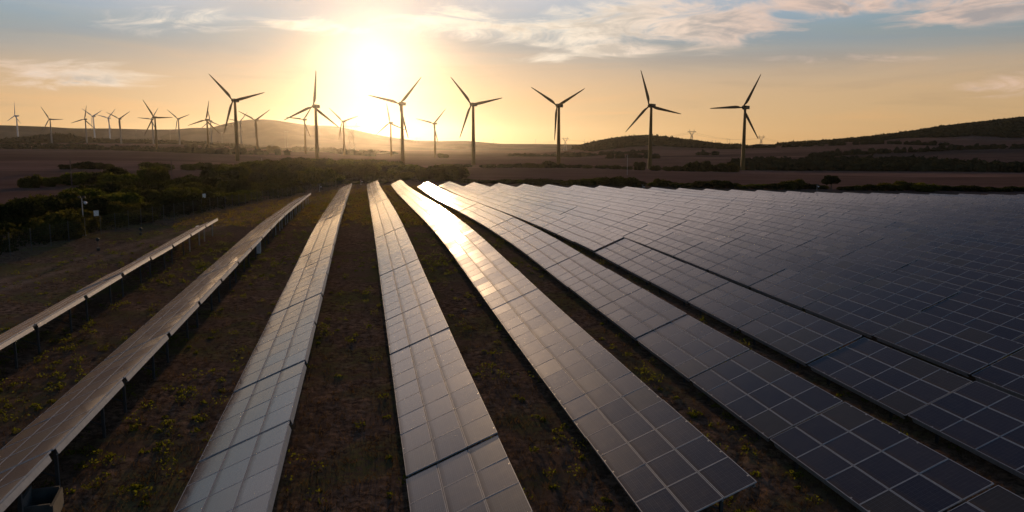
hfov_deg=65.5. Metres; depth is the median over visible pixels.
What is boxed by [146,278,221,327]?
solar table
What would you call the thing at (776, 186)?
shrub
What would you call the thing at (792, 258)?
solar table
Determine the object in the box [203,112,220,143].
wind turbine
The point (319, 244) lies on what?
solar table
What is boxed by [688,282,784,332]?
solar table
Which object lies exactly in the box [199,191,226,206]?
shrub
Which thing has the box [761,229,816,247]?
solar table
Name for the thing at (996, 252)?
solar table
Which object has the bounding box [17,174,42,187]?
shrub
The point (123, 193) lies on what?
shrub
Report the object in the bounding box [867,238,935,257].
solar table
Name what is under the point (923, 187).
shrub
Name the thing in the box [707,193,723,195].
solar table
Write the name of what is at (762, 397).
solar table
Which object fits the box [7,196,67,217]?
shrub
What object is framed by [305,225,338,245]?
solar table
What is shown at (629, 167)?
shrub
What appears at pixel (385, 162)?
shrub
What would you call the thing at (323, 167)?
shrub
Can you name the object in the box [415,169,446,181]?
shrub
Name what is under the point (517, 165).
shrub
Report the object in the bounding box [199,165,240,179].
shrub
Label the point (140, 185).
shrub
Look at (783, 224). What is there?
solar table
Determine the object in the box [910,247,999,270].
solar table
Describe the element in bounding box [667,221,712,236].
solar table
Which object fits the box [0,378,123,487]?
solar table
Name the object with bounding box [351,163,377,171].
shrub
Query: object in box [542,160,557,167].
shrub
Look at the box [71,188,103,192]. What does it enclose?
shrub
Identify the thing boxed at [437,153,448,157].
shrub
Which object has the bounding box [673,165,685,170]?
shrub
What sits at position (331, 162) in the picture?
shrub
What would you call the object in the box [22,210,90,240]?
shrub
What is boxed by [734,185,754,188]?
shrub
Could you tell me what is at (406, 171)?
shrub
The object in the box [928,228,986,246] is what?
solar table
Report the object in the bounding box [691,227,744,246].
solar table
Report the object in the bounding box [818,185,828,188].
shrub
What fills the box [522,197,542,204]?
solar table
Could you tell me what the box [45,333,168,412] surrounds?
solar table
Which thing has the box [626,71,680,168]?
wind turbine
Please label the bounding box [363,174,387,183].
shrub
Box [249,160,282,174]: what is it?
shrub
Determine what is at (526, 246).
solar table
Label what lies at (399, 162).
shrub
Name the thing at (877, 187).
shrub
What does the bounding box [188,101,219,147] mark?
wind turbine
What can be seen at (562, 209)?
solar table
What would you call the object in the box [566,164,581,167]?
shrub
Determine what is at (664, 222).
solar table
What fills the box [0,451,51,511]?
solar table
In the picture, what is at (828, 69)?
sky
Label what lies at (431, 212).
solar table
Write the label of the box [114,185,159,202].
shrub
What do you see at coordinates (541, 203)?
solar table
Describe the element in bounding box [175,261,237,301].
solar table
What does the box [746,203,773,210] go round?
solar table
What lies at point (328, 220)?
solar table
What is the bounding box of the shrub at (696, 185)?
[684,182,702,187]
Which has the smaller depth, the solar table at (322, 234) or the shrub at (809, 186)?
the solar table at (322, 234)
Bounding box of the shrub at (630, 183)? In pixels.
[624,179,646,186]
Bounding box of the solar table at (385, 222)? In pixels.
[373,214,399,230]
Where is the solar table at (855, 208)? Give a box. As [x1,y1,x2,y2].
[836,205,869,214]
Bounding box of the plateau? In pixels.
[485,144,578,149]
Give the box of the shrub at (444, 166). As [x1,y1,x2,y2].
[434,164,470,178]
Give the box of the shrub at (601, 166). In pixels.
[593,165,608,168]
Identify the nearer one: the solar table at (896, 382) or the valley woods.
the solar table at (896, 382)
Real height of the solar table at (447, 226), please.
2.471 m
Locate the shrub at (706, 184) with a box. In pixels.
[693,180,712,187]
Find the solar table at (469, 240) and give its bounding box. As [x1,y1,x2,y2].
[445,231,485,259]
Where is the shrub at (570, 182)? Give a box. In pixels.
[560,179,589,185]
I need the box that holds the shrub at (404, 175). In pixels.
[392,171,415,179]
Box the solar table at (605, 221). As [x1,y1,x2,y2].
[587,214,625,228]
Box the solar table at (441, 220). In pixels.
[427,213,456,232]
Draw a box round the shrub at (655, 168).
[649,165,661,170]
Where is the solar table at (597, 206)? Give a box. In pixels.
[585,202,609,210]
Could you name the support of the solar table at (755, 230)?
on the ground at (22, 163)
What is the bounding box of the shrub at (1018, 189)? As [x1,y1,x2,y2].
[1003,186,1023,191]
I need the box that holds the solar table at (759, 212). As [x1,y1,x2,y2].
[739,208,775,216]
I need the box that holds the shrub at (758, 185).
[748,184,767,188]
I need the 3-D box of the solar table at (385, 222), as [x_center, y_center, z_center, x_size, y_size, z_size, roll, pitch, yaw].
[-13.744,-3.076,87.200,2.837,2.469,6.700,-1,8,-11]
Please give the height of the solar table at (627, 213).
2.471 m
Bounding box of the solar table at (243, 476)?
[174,421,290,511]
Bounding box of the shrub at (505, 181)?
[495,179,517,183]
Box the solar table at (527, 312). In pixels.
[492,288,564,342]
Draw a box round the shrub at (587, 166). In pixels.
[580,165,593,167]
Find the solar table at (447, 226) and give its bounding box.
[433,218,464,236]
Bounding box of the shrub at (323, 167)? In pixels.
[311,165,336,169]
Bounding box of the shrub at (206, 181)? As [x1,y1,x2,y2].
[187,177,214,186]
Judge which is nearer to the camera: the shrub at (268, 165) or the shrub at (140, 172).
the shrub at (140, 172)
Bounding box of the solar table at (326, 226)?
[310,218,340,236]
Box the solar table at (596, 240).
[574,229,623,255]
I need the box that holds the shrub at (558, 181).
[552,179,562,184]
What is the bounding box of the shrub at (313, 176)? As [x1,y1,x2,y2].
[303,166,336,186]
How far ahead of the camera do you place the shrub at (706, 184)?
237.60 m
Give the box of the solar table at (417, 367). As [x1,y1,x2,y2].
[390,328,466,401]
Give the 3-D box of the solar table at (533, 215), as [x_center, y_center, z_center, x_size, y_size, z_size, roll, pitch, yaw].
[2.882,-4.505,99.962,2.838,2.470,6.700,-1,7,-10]
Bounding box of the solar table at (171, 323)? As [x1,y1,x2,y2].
[105,301,198,362]
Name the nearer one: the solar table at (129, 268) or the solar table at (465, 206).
the solar table at (129, 268)
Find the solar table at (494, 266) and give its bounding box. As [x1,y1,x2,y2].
[463,253,515,291]
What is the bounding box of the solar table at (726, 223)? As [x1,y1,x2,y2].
[704,217,747,230]
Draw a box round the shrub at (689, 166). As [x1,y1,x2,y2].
[684,161,695,170]
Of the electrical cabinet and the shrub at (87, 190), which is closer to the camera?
the electrical cabinet
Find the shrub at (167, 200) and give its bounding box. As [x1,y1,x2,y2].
[157,192,207,213]
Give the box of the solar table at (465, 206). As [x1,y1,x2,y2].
[454,201,476,213]
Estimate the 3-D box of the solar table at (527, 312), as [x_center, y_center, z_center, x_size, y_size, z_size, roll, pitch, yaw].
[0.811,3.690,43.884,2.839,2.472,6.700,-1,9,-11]
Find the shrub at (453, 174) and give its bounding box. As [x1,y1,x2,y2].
[425,164,460,180]
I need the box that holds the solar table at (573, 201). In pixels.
[563,198,583,204]
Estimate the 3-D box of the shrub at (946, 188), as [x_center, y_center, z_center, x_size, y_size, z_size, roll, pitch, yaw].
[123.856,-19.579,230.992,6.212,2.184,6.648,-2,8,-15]
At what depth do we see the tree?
236.16 m
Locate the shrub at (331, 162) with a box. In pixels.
[324,160,354,164]
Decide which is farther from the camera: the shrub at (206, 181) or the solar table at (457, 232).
the shrub at (206, 181)
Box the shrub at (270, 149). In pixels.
[266,145,278,152]
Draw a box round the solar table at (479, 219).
[472,209,501,226]
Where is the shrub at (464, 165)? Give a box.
[454,164,471,167]
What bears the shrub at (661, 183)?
on the ground at (22, 163)
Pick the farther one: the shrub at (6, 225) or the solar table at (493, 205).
the solar table at (493, 205)
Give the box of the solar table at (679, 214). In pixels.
[664,209,695,218]
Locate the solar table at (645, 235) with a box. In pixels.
[624,225,672,246]
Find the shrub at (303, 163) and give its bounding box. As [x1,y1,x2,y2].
[285,159,313,168]
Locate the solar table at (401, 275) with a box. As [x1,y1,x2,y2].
[380,259,424,295]
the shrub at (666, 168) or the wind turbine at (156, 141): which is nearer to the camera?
the shrub at (666, 168)
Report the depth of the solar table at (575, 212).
104.92 m
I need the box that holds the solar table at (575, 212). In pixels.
[560,207,590,218]
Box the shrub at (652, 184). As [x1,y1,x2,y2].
[647,182,657,186]
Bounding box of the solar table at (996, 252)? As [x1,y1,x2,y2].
[952,241,1023,265]
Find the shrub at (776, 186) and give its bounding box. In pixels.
[762,183,783,189]
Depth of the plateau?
2925.22 m
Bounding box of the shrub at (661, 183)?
[653,178,671,186]
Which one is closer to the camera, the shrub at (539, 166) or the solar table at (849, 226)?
the solar table at (849, 226)
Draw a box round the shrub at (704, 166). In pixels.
[693,160,711,171]
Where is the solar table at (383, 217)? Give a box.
[372,210,396,223]
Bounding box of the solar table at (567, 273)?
[546,253,606,291]
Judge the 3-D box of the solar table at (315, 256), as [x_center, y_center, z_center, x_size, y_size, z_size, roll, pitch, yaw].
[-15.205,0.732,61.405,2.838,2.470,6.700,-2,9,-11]
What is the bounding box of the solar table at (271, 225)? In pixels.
[241,220,277,243]
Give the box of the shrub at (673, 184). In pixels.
[670,182,693,187]
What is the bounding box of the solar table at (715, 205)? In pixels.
[702,202,728,208]
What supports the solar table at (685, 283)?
on the ground at (22, 163)
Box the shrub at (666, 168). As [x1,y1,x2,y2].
[662,166,674,170]
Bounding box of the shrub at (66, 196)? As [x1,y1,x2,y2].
[34,189,79,201]
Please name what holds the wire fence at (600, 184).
on the ground at (22, 163)
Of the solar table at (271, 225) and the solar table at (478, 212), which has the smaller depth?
the solar table at (271, 225)
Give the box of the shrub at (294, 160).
[287,158,315,163]
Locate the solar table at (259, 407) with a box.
[199,361,306,461]
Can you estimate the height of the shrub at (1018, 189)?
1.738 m
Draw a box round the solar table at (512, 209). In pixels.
[501,203,527,214]
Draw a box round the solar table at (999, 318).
[920,292,1023,339]
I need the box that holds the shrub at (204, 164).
[196,162,212,169]
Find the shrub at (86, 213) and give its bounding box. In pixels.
[42,208,101,229]
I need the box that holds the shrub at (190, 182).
[169,181,200,185]
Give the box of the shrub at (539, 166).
[533,164,544,167]
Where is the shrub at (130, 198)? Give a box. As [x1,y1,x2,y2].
[98,192,143,204]
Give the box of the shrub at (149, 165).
[137,162,174,169]
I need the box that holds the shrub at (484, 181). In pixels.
[470,179,496,183]
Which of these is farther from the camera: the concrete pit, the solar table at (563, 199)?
the solar table at (563, 199)
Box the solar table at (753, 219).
[734,214,771,224]
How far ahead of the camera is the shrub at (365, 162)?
366.32 m
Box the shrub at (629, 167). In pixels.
[621,166,632,169]
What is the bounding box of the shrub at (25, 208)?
[0,198,46,220]
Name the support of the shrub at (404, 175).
on the ground at (22, 163)
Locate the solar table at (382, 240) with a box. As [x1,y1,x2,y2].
[375,226,406,247]
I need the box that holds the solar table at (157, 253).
[113,245,172,277]
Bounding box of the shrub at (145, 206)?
[130,201,162,213]
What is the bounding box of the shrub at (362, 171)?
[332,163,370,176]
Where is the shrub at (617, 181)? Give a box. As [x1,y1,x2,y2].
[608,176,638,186]
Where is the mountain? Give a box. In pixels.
[0,119,572,149]
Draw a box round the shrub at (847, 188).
[836,186,857,190]
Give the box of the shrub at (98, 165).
[94,162,114,168]
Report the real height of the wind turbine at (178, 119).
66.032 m
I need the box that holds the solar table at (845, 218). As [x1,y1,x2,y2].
[819,213,858,225]
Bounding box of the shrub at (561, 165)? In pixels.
[557,163,568,167]
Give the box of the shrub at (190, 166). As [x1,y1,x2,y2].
[180,164,202,169]
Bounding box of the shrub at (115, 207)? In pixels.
[106,199,140,213]
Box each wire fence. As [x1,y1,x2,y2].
[0,177,356,256]
[361,177,878,193]
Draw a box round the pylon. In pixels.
[342,123,356,149]
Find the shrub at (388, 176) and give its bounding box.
[370,170,394,180]
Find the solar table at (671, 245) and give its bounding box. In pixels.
[646,232,702,257]
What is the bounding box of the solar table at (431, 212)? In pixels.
[419,206,443,221]
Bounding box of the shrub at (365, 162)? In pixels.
[361,159,375,163]
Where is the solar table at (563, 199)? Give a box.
[554,196,572,202]
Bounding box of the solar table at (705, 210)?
[691,206,720,214]
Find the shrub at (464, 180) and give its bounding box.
[459,178,474,182]
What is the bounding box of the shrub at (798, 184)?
[778,179,804,189]
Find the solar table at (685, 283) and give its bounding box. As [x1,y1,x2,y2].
[649,264,728,305]
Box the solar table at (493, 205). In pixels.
[486,198,509,208]
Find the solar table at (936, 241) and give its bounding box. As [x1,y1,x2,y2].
[902,233,967,253]
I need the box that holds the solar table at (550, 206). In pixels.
[540,202,562,210]
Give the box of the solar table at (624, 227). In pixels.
[605,219,646,239]
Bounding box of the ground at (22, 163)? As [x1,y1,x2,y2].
[0,135,1023,511]
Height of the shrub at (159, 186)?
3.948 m
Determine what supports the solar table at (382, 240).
on the ground at (22, 163)
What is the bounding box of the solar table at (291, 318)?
[256,294,322,346]
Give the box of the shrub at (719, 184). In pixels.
[710,180,732,187]
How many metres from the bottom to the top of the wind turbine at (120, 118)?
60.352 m
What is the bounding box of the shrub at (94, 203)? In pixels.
[62,195,110,215]
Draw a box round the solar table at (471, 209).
[459,203,484,217]
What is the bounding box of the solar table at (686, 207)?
[674,204,699,210]
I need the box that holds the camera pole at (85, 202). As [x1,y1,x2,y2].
[77,196,86,235]
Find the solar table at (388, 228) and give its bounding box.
[374,220,402,237]
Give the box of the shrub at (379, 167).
[366,163,381,170]
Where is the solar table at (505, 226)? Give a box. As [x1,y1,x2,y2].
[489,218,525,238]
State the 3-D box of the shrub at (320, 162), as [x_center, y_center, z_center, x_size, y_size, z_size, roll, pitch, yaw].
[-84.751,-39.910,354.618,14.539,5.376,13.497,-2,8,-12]
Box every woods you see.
[0,132,242,146]
[571,134,741,151]
[727,154,1023,171]
[774,116,1023,145]
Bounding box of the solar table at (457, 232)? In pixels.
[438,224,473,248]
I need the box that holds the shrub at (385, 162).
[377,161,400,165]
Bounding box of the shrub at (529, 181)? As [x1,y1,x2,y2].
[522,178,554,184]
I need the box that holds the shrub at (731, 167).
[718,163,739,171]
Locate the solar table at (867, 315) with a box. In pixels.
[803,287,920,337]
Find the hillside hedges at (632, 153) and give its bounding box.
[508,139,1023,158]
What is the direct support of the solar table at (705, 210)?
on the ground at (22, 163)
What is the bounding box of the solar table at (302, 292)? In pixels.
[272,272,327,314]
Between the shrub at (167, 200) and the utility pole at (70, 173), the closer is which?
the shrub at (167, 200)
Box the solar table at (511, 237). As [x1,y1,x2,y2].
[500,223,540,247]
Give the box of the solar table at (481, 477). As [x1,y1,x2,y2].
[406,435,532,511]
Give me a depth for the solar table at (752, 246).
70.44 m
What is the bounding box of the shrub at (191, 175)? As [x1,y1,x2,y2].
[185,174,199,178]
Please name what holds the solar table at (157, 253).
on the ground at (22, 163)
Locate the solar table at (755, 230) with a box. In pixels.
[731,223,778,237]
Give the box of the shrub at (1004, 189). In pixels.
[988,186,1015,191]
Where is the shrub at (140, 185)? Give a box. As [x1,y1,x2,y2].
[110,180,147,189]
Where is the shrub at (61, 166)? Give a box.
[57,163,74,168]
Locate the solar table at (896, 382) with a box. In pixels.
[808,338,971,418]
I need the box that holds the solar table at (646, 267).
[619,250,685,284]
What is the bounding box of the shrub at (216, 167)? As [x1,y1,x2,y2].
[212,164,235,170]
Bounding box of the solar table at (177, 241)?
[137,234,190,263]
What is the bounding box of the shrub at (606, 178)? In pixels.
[592,176,610,185]
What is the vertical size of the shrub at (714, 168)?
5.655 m
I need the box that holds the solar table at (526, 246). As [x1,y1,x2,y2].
[513,231,558,258]
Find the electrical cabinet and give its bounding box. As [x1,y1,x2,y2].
[256,241,260,254]
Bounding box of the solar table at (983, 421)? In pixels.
[908,381,1023,479]
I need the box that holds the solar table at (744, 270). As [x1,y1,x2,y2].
[707,254,785,287]
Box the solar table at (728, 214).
[711,210,744,218]
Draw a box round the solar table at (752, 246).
[721,235,782,257]
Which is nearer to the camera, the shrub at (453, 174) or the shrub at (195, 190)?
the shrub at (195, 190)
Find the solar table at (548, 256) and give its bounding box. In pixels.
[528,241,579,272]
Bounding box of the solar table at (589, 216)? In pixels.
[573,210,606,223]
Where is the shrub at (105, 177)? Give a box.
[97,172,139,183]
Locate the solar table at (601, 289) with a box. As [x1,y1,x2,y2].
[569,269,640,313]
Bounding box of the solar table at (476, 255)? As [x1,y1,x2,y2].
[453,241,498,273]
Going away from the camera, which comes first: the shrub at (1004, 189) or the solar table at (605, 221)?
the solar table at (605, 221)
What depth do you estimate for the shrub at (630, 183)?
235.29 m
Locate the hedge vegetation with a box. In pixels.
[0,142,397,155]
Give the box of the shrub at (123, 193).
[106,191,143,202]
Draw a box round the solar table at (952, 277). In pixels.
[892,259,987,289]
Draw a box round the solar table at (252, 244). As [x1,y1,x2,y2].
[215,237,261,266]
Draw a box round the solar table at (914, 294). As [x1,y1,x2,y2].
[853,272,959,310]
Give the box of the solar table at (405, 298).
[382,276,434,320]
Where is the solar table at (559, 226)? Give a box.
[542,217,581,237]
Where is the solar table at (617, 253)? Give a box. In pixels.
[594,238,651,268]
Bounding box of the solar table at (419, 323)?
[386,298,448,353]
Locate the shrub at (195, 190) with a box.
[161,186,202,192]
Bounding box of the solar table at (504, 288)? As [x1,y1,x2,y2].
[476,269,536,313]
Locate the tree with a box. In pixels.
[821,175,840,188]
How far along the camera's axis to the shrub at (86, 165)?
283.88 m
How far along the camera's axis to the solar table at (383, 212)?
100.29 m
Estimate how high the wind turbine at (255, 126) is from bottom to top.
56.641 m
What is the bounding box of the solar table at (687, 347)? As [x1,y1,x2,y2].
[636,315,749,381]
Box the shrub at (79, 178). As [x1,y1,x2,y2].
[60,172,92,185]
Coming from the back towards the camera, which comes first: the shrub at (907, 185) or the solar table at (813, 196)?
the shrub at (907, 185)
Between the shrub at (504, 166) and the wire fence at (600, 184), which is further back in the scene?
the shrub at (504, 166)
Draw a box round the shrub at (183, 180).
[157,176,192,185]
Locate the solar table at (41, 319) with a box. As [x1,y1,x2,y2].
[0,295,84,353]
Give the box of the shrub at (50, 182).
[41,177,63,186]
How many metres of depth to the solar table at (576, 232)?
79.69 m
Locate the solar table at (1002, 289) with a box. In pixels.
[954,274,1023,307]
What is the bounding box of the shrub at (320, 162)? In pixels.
[310,161,327,164]
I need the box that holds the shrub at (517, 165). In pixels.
[513,163,523,167]
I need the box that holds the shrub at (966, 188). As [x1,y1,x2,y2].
[953,185,984,190]
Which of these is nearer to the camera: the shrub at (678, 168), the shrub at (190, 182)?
the shrub at (190, 182)
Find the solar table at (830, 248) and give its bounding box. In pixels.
[796,237,862,258]
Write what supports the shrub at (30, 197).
on the ground at (22, 163)
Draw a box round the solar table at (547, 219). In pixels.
[530,212,565,230]
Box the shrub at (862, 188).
[854,185,871,190]
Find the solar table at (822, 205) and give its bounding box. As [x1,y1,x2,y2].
[813,203,842,210]
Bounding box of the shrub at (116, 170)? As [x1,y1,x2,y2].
[102,165,128,176]
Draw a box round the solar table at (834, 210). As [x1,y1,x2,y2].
[817,207,850,216]
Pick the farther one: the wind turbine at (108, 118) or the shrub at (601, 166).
the wind turbine at (108, 118)
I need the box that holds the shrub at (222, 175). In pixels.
[205,174,227,179]
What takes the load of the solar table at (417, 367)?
on the ground at (22, 163)
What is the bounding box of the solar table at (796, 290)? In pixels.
[749,269,843,309]
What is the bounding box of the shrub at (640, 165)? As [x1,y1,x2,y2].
[633,161,645,169]
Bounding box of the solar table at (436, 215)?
[423,209,449,223]
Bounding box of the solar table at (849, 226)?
[824,220,871,234]
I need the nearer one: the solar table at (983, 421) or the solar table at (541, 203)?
the solar table at (983, 421)
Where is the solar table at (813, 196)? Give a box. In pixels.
[803,195,823,197]
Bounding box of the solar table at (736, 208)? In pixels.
[721,205,750,212]
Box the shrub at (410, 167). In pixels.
[386,164,424,175]
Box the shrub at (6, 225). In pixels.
[0,221,16,232]
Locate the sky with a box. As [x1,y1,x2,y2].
[0,0,1023,144]
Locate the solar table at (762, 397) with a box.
[690,350,842,440]
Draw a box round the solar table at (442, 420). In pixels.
[396,369,498,476]
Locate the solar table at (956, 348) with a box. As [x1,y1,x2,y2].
[874,312,1023,376]
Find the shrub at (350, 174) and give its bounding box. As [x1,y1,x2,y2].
[332,170,363,182]
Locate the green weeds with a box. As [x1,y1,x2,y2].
[0,188,1019,511]
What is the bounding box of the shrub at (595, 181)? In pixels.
[579,178,604,185]
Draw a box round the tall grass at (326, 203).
[158,184,531,226]
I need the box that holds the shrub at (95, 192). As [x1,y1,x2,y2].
[57,187,106,199]
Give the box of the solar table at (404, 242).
[376,235,411,259]
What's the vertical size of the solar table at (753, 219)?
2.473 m
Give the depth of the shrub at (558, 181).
243.62 m
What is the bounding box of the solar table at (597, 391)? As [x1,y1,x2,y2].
[542,349,661,440]
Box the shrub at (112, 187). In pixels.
[76,181,123,193]
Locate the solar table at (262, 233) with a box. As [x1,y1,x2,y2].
[230,227,270,249]
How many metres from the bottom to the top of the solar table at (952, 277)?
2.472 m
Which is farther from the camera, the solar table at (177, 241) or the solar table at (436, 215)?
the solar table at (436, 215)
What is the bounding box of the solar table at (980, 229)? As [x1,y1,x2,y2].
[951,224,1007,240]
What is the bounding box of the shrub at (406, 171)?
[393,170,415,178]
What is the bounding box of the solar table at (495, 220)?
[481,213,513,231]
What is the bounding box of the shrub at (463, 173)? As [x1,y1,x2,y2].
[442,165,467,179]
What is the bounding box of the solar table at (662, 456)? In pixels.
[586,400,756,511]
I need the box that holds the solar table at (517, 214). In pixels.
[510,205,538,219]
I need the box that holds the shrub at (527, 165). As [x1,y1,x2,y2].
[522,163,535,167]
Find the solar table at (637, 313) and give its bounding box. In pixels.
[598,288,686,342]
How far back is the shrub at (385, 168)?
283.82 m
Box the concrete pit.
[17,486,63,511]
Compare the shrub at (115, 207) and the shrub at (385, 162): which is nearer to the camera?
the shrub at (115, 207)
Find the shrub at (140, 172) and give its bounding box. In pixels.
[136,165,162,179]
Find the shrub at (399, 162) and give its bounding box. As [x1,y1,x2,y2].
[391,160,404,164]
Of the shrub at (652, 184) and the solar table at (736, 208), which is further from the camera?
the shrub at (652, 184)
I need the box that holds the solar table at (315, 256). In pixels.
[292,244,333,273]
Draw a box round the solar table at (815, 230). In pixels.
[789,223,840,241]
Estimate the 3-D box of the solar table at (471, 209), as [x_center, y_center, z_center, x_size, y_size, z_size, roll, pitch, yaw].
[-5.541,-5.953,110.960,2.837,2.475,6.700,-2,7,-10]
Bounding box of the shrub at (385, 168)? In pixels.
[373,163,397,172]
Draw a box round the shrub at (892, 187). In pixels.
[877,182,905,190]
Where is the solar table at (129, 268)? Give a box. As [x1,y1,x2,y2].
[77,256,149,297]
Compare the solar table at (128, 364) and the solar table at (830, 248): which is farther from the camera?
the solar table at (830, 248)
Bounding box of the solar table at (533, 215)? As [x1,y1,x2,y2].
[519,208,550,222]
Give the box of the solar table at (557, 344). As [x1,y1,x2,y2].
[513,314,604,381]
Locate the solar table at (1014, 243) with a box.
[976,235,1023,258]
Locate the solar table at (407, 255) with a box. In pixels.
[378,245,417,275]
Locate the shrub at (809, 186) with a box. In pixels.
[802,183,818,188]
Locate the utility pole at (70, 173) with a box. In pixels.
[69,158,72,186]
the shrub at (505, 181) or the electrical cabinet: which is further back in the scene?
the shrub at (505, 181)
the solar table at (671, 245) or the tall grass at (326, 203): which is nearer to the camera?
the solar table at (671, 245)
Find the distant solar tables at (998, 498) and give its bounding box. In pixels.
[160,180,1023,511]
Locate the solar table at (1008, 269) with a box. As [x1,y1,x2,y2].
[977,260,1023,281]
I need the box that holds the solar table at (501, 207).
[494,200,517,211]
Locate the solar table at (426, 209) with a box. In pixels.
[416,203,438,217]
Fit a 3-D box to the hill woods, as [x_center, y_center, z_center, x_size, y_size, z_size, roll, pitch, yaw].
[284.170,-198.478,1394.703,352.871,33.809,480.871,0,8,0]
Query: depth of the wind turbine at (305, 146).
1046.38 m
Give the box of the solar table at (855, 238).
[825,230,883,251]
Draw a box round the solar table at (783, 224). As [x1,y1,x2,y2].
[759,218,803,230]
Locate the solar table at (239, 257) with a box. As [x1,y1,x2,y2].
[198,247,251,282]
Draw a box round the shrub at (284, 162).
[262,159,289,165]
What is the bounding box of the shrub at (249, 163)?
[239,160,276,165]
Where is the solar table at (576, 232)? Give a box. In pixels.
[557,222,599,245]
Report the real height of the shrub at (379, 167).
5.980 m
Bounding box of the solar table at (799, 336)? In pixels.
[739,305,861,367]
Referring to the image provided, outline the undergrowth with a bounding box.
[0,177,463,254]
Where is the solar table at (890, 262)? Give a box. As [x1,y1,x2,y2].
[840,247,917,276]
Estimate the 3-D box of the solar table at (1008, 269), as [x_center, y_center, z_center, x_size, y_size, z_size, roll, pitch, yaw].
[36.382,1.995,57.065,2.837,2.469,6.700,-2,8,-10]
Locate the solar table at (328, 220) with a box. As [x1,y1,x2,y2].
[314,213,341,228]
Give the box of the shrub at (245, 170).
[217,163,251,178]
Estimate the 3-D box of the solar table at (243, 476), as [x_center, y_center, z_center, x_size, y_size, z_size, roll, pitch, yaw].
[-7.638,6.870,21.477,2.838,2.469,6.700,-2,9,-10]
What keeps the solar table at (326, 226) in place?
on the ground at (22, 163)
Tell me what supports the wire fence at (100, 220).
on the ground at (22, 163)
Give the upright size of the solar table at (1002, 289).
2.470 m
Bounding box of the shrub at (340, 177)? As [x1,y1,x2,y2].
[332,174,346,184]
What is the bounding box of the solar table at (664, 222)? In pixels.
[644,215,686,229]
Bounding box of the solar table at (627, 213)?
[612,208,643,218]
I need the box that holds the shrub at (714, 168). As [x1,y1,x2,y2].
[708,164,721,171]
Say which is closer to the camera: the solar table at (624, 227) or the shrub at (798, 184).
the solar table at (624, 227)
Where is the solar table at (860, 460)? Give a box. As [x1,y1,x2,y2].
[770,402,993,511]
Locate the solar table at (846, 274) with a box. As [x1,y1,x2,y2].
[799,257,886,288]
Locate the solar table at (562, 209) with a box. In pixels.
[550,204,576,214]
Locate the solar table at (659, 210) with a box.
[645,206,674,214]
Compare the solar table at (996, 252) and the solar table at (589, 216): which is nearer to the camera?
the solar table at (996, 252)
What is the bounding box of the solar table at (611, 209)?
[598,205,624,214]
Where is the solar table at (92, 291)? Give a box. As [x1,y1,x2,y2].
[37,273,121,320]
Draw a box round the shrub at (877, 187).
[862,184,885,190]
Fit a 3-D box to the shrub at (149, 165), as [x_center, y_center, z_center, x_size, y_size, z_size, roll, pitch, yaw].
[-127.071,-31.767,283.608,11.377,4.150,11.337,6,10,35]
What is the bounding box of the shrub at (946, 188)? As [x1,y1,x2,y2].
[938,185,952,190]
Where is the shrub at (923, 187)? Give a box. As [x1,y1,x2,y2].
[910,182,941,191]
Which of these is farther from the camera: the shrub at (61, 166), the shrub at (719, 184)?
the shrub at (61, 166)
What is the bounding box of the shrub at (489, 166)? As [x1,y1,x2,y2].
[479,164,496,167]
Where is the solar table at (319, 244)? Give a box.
[299,233,336,257]
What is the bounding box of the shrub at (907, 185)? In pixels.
[893,180,919,189]
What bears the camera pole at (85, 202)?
on the ground at (22, 163)
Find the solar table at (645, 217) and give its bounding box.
[629,212,663,223]
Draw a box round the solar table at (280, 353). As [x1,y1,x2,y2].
[234,321,315,391]
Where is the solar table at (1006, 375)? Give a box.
[972,349,1023,399]
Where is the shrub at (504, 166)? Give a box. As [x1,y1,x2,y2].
[497,164,512,167]
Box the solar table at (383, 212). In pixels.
[371,206,394,218]
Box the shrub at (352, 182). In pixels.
[342,180,361,183]
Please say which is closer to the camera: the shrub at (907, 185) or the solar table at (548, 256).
the solar table at (548, 256)
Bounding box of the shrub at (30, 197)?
[4,194,41,204]
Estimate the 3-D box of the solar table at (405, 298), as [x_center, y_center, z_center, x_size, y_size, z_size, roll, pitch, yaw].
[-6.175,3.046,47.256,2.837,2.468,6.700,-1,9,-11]
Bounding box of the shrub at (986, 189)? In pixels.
[976,187,993,191]
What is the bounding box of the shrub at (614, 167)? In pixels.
[607,165,622,168]
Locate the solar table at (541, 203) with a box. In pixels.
[530,199,553,207]
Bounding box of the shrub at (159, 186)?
[146,181,201,193]
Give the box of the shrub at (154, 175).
[143,166,170,181]
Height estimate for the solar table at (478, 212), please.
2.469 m
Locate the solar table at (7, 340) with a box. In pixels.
[0,324,33,368]
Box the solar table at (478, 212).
[466,206,492,221]
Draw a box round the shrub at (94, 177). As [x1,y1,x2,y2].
[78,171,102,183]
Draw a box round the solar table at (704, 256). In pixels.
[674,242,739,271]
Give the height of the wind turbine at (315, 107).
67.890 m
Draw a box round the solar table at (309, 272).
[284,256,330,294]
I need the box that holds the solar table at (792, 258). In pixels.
[756,244,828,271]
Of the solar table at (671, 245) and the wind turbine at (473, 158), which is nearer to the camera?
the solar table at (671, 245)
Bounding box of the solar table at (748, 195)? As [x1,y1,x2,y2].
[740,194,757,196]
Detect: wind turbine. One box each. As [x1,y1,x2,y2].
[9,105,19,136]
[41,107,61,142]
[72,110,94,143]
[84,110,101,137]
[98,111,113,138]
[106,111,129,143]
[143,100,172,148]
[143,110,156,143]
[169,111,189,144]
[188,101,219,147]
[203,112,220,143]
[209,74,264,160]
[230,113,246,143]
[239,110,268,148]
[284,72,337,158]
[287,108,310,153]
[329,108,357,154]
[368,78,420,163]
[377,103,404,156]
[418,110,444,157]
[451,78,500,164]
[531,87,584,163]
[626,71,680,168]
[710,74,760,169]
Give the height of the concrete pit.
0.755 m
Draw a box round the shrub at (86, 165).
[73,161,96,168]
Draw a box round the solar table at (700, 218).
[681,213,718,224]

